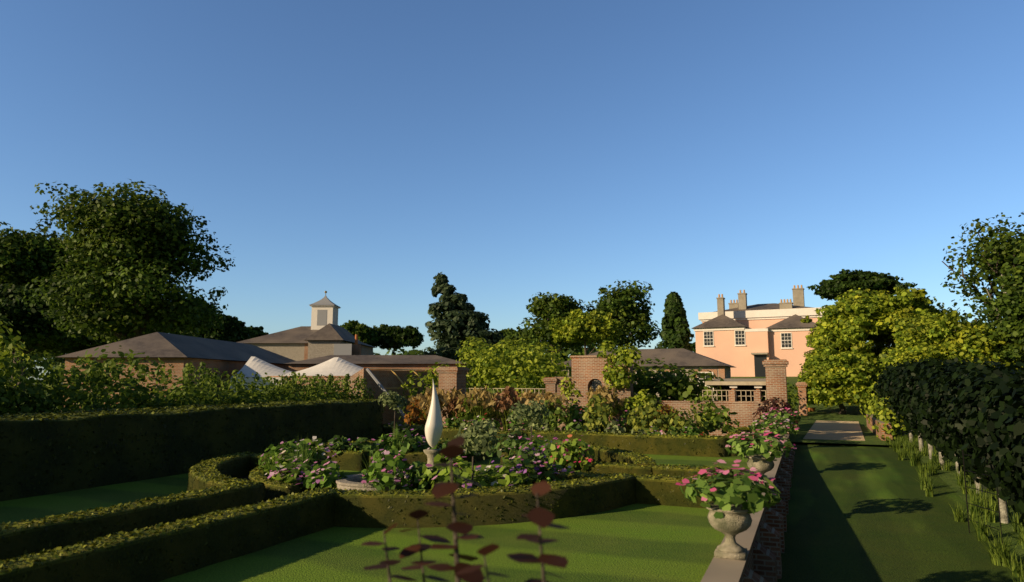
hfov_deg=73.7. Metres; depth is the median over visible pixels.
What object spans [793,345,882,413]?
lime tree
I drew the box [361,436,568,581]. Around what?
purple sapling
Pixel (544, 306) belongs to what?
tree
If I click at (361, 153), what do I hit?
sky
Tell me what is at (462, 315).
conifer tree
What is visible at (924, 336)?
lime tree
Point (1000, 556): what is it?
grassy plants
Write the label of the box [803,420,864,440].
gravel path
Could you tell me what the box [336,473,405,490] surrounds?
pool basin
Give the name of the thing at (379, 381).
greenhouse
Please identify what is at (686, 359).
flint outbuilding
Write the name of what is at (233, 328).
low tree
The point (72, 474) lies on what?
yew hedge
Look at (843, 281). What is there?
tree
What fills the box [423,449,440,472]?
sculpture pedestal
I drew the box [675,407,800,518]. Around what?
urn geranium
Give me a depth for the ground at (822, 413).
39.14 m
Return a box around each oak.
[0,218,89,387]
[16,179,235,345]
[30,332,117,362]
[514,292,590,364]
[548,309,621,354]
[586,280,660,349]
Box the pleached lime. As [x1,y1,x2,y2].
[871,357,1023,526]
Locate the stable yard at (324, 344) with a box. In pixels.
[57,291,467,406]
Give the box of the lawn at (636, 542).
[0,441,768,581]
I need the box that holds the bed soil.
[236,475,310,501]
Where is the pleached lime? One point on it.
(952, 408)
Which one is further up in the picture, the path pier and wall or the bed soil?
the path pier and wall
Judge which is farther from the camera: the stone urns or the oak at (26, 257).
the oak at (26, 257)
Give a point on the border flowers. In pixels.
(575, 420)
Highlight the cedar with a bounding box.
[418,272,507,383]
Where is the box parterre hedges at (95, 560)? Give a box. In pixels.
[0,426,752,581]
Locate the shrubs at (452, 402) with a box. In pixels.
[408,385,624,431]
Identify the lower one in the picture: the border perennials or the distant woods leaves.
the border perennials
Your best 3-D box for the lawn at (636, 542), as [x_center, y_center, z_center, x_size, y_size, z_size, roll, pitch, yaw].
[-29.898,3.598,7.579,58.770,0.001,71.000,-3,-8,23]
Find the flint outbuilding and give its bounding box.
[559,348,736,400]
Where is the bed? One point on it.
(423, 477)
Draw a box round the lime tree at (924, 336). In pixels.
[875,310,1023,376]
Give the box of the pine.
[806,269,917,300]
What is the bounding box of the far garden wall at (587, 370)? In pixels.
[221,355,789,439]
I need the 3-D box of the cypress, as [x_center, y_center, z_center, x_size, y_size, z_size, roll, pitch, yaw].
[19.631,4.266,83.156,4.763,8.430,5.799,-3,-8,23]
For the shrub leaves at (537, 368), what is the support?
on the ground at (822, 413)
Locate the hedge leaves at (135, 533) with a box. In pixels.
[0,398,752,581]
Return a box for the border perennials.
[389,389,739,435]
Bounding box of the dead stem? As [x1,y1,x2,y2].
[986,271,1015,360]
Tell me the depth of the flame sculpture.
17.74 m
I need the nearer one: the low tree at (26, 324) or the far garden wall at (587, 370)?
the far garden wall at (587, 370)
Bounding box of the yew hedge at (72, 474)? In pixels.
[0,399,382,501]
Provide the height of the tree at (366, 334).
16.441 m
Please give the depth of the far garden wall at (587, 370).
32.08 m
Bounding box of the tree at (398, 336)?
[371,324,423,354]
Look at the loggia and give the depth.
33.80 m
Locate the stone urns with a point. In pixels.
(732, 523)
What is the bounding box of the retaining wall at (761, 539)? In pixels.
[701,434,795,581]
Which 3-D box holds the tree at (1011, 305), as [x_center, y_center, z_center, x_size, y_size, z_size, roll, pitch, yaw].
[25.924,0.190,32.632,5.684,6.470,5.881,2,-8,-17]
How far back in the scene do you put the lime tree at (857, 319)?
44.22 m
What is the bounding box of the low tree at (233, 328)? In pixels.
[180,313,249,341]
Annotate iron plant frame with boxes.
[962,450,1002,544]
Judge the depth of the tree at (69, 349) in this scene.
144.44 m
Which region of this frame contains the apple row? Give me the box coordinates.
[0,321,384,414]
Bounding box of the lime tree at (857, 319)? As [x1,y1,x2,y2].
[798,287,967,381]
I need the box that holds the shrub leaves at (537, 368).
[287,336,913,438]
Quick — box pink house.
[691,285,824,376]
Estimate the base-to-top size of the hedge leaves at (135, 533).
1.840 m
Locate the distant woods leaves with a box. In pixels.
[9,342,695,384]
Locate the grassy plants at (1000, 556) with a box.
[871,429,1023,581]
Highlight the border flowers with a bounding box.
[388,404,703,434]
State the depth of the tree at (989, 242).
38.26 m
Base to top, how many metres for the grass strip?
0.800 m
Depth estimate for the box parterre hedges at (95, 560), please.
12.08 m
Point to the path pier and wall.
(801, 386)
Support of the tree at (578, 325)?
on the ground at (822, 413)
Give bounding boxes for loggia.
[705,378,766,400]
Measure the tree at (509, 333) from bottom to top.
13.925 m
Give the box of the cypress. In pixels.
[654,291,694,351]
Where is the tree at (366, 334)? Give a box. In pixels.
[338,320,378,346]
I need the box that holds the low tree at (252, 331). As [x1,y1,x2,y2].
[243,325,268,338]
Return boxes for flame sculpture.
[425,381,442,447]
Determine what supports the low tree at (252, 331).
on the ground at (822, 413)
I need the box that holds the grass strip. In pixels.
[777,442,1023,581]
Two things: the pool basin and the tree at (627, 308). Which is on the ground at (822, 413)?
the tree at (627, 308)
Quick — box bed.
[253,425,595,493]
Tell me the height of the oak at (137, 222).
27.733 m
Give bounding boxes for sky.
[0,0,1023,378]
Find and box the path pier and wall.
[796,382,892,440]
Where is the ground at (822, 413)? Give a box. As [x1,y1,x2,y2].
[16,377,934,446]
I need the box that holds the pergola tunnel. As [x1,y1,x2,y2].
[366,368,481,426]
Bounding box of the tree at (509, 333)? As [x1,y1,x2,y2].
[493,328,524,345]
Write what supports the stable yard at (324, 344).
on the ground at (822, 413)
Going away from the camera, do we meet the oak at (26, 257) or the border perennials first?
the border perennials
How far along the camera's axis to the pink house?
71.87 m
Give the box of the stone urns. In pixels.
[705,422,787,560]
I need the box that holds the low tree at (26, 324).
[0,283,81,390]
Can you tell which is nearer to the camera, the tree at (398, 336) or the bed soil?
the bed soil

